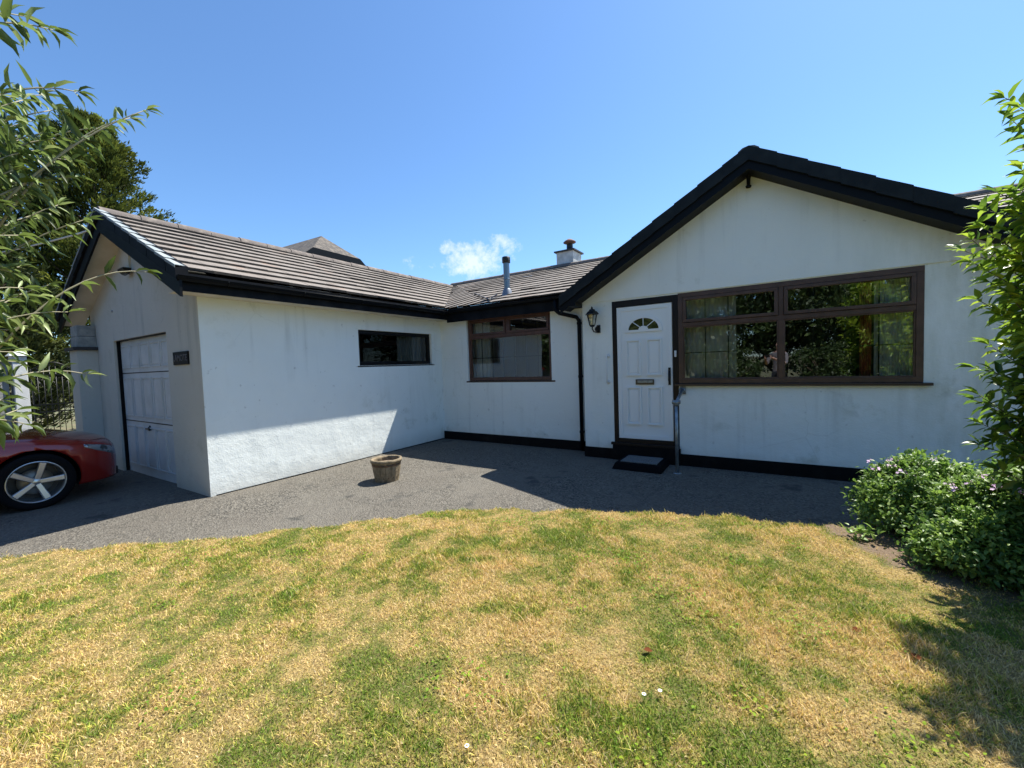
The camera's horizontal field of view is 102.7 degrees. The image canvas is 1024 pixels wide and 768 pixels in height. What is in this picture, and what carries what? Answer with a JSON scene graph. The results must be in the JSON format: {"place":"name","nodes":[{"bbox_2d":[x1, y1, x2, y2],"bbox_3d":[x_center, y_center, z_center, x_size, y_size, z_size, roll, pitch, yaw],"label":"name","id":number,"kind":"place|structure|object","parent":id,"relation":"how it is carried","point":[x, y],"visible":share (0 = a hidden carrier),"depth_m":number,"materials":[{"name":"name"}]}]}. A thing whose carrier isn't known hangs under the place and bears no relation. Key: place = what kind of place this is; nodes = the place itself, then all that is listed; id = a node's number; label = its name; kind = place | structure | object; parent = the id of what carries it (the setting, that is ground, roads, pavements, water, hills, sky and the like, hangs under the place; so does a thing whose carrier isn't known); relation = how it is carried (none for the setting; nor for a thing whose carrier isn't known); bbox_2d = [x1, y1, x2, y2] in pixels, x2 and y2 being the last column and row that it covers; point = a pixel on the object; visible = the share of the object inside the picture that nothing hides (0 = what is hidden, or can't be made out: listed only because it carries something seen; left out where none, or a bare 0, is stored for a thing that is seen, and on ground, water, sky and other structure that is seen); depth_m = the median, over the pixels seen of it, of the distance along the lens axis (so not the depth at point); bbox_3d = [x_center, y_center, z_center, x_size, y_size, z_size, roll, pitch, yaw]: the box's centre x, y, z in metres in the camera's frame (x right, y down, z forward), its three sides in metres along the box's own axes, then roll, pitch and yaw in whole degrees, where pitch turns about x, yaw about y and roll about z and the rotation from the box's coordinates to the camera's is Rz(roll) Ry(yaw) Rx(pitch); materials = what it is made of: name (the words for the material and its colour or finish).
{"place":"outdoors","nodes":[
{"label":"outdoors","id":0,"kind":"place"},
{"bbox_2d":[13,384,75,430],"bbox_3d":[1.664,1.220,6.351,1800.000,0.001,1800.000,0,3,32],"label":"ground","id":1,"kind":"structure","parent":0,"point":[70,426],"depth_m":14.84,"materials":[{"name":"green plant"}]},
{"bbox_2d":[0,123,86,418],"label":"conifer tree","id":2,"kind":"object","parent":1,"relation":"on","point":[53,253],"visible":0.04,"depth_m":10.76,"materials":[{"name":"green plant"}]},
{"bbox_2d":[266,236,365,291],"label":"neighbour house","id":3,"kind":"structure","parent":1,"relation":"on","point":[322,246],"depth_m":17.22,"materials":[{"name":"grey tile"}]},
{"bbox_2d":[55,145,1023,496],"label":"bungalow","id":4,"kind":"object","parent":1,"relation":"on","point":[221,363],"visible":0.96,"depth_m":5.81,"materials":[{"name":"white paint"}]},
{"bbox_2d":[2,231,86,252],"bbox_3d":[-9.902,-2.466,7.545,8.312,0.552,0.083,-1,3,23],"label":"overhead cable","id":5,"kind":"object","parent":4,"relation":"attached to","point":[52,240],"visible":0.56,"depth_m":6.34,"materials":[{"name":"black plastic"}]},
{"bbox_2d":[116,332,176,482],"bbox_3d":[-5.536,0.366,6.248,2.187,2.159,0.095,0,3,32],"label":"garage door","id":6,"kind":"structure","parent":4,"relation":"in","point":[143,369],"depth_m":6.26,"materials":[{"name":"white paint"}]},
{"bbox_2d":[358,330,431,366],"bbox_3d":[-2.170,-0.653,7.723,0.120,0.641,1.879,0,3,32],"label":"window","id":7,"kind":"structure","parent":4,"relation":"in","point":[376,348],"depth_m":7.66,"materials":[{"name":"black glass"}]},
{"bbox_2d":[475,322,491,376],"bbox_3d":[-0.584,-0.700,8.357,0.370,1.210,0.043,0,3,32],"label":"net curtain","id":8,"kind":"object","parent":4,"relation":"hanging from","point":[485,347],"visible":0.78,"depth_m":8.36,"materials":[{"name":"white fabric"}]},
{"bbox_2d":[467,312,554,382],"bbox_3d":[-0.069,-0.676,7.838,2.011,1.279,0.120,0,3,32],"label":"window","id":9,"kind":"structure","parent":4,"relation":"in","point":[507,332],"depth_m":7.82,"materials":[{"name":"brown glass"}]},
{"bbox_2d":[611,295,679,448],"bbox_3d":[1.960,-0.165,6.100,1.000,2.198,0.149,0,3,32],"label":"front door","id":10,"kind":"structure","parent":4,"relation":"in","point":[644,330],"depth_m":6.08,"materials":[{"name":"white plastic"}]},
{"bbox_2d":[685,296,736,377],"bbox_3d":[2.770,-0.658,5.747,0.670,1.240,0.032,0,3,32],"label":"net curtain","id":11,"kind":"object","parent":4,"relation":"hanging from","point":[716,362],"visible":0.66,"depth_m":5.74,"materials":[{"name":"white fabric"}]},
{"bbox_2d":[675,265,933,385],"bbox_3d":[3.433,-0.630,5.127,2.638,1.302,0.120,0,3,32],"label":"window","id":12,"kind":"structure","parent":4,"relation":"in","point":[916,274],"depth_m":4.99,"materials":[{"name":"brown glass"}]},
{"bbox_2d":[859,281,871,375],"bbox_3d":[4.194,-0.665,4.856,0.110,1.240,0.049,0,3,32],"label":"curtain","id":13,"kind":"object","parent":4,"relation":"hanging from","point":[865,293],"visible":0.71,"depth_m":4.86,"materials":[{"name":"orange fabric"}]},
{"bbox_2d":[874,277,912,375],"bbox_3d":[4.413,-0.666,4.706,0.380,1.240,0.032,0,3,32],"label":"net curtain","id":14,"kind":"object","parent":4,"relation":"hanging from","point":[895,328],"visible":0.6,"depth_m":4.71,"materials":[{"name":"white fabric"}]},
{"bbox_2d":[0,439,896,558],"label":"driveway","id":15,"kind":"structure","parent":0,"point":[147,507],"depth_m":4.78,"materials":[{"name":"grey gravel"}]},
{"bbox_2d":[0,359,12,428],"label":"boundary wall","id":16,"kind":"structure","parent":15,"relation":"on","point":[4,386],"depth_m":7.37,"materials":[{"name":"white paint"}]},
{"bbox_2d":[5,351,32,428],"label":"gate pillar","id":17,"kind":"structure","parent":15,"relation":"on","point":[23,402],"depth_m":7.50,"materials":[{"name":"white paint"}]},
{"bbox_2d":[30,362,74,430],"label":"iron gate","id":18,"kind":"structure","parent":17,"relation":"attached to","point":[51,404],"depth_m":7.82,"materials":[{"name":"black metal"}]},
{"bbox_2d":[0,221,74,428],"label":"conifer tree","id":19,"kind":"object","parent":15,"relation":"on","point":[36,342],"visible":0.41,"depth_m":8.89,"materials":[{"name":"green plant"}]},
{"bbox_2d":[0,429,117,510],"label":"parked car","id":20,"kind":"object","parent":15,"relation":"on","point":[39,470],"visible":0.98,"depth_m":5.02,"materials":[{"name":"red paint"}]},
{"bbox_2d":[0,0,162,448],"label":"buddleia bush","id":21,"kind":"object","parent":15,"relation":"on","point":[12,158],"visible":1,"depth_m":1.63,"materials":[{"name":"green plant"}]},
{"bbox_2d":[0,105,180,408],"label":"conifer tree","id":22,"kind":"object","parent":15,"relation":"on","point":[113,179],"visible":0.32,"depth_m":11.21,"materials":[{"name":"green plant"}]},
{"bbox_2d":[370,455,401,482],"bbox_3d":[-1.722,1.169,5.621,0.417,0.302,0.417,0,3,32],"label":"barrel planter","id":23,"kind":"object","parent":15,"relation":"on","point":[386,468],"visible":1,"depth_m":5.48,"materials":[{"name":"beige stone"}]},
{"bbox_2d":[612,455,669,473],"bbox_3d":[1.846,1.142,5.853,0.673,0.090,0.556,0,3,32],"label":"door step","id":24,"kind":"object","parent":15,"relation":"on","point":[661,466],"depth_m":5.65,"materials":[{"name":"black concrete"}]},
{"bbox_2d":[621,455,662,464],"bbox_3d":[1.862,1.086,5.860,0.500,0.016,0.400,0,3,32],"label":"door mat","id":25,"kind":"object","parent":24,"relation":"on","point":[643,460],"depth_m":5.82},
{"bbox_2d":[672,386,685,473],"bbox_3d":[2.299,0.614,5.610,0.110,1.135,0.528,0,3,32],"label":"hand rail","id":26,"kind":"object","parent":15,"relation":"on","point":[677,401],"visible":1,"depth_m":5.43,"materials":[{"name":"metal"}]},
{"bbox_2d":[947,79,1023,514],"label":"tall shrub","id":27,"kind":"object","parent":15,"relation":"on","point":[1010,262],"visible":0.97,"depth_m":2.35,"materials":[{"name":"green plant"}]},
{"bbox_2d":[0,506,1023,767],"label":"lawn","id":28,"kind":"structure","parent":0,"point":[884,545],"depth_m":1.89,"materials":[{"name":"plant"}]},
{"bbox_2d":[133,510,1000,767],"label":"clover","id":29,"kind":"object","parent":28,"relation":"on","point":[693,706],"visible":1,"depth_m":1.84,"materials":[{"name":"green plant"}]},
{"bbox_2d":[839,522,884,540],"bbox_3d":[2.500,1.061,2.932,0.180,0.118,0.216,-3,3,-13],"label":"weed","id":30,"kind":"object","parent":28,"relation":"on","point":[860,529],"visible":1,"depth_m":2.93,"materials":[{"name":"green plant"}]},
{"bbox_2d":[840,447,992,542],"bbox_3d":[3.148,0.830,3.123,1.075,0.712,1.092,-2,3,0],"label":"flower shrub","id":31,"kind":"object","parent":28,"relation":"on","point":[897,481],"visible":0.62,"depth_m":3.03,"materials":[{"name":"green plant"}]},
{"bbox_2d":[911,653,921,659],"bbox_3d":[1.735,1.168,1.756,0.032,0.009,0.035,-5,4,-43],"label":"fallen leaf","id":32,"kind":"object","parent":28,"relation":"on","point":[918,656],"visible":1,"depth_m":1.76,"materials":[{"name":"brown plant"}]},
{"bbox_2d":[892,502,1023,594],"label":"flower shrub","id":33,"kind":"object","parent":28,"relation":"on","point":[956,539],"visible":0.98,"depth_m":2.39,"materials":[{"name":"green plant"}]},
{"bbox_2d":[896,465,1023,575],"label":"flower shrub","id":34,"kind":"object","parent":28,"relation":"on","point":[966,491],"visible":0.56,"depth_m":2.57,"materials":[{"name":"green plant"}]},
{"bbox_2d":[961,457,1019,477],"bbox_3d":[3.783,0.798,2.856,1.206,0.659,0.989,0,3,32],"label":"flower shrub","id":35,"kind":"object","parent":28,"relation":"on","point":[993,461],"visible":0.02,"depth_m":3.10,"materials":[{"name":"green plant"}]},
{"bbox_2d":[1002,568,1023,606],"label":"flower shrub","id":36,"kind":"object","parent":28,"relation":"on","point":[1020,597],"visible":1,"depth_m":2.09,"materials":[{"name":"green plant"}]},
{"bbox_2d":[0,0,1023,354],"label":"sky","id":37,"kind":"structure","parent":0,"point":[441,141],"materials":[{"name":"blue"}]}
]}

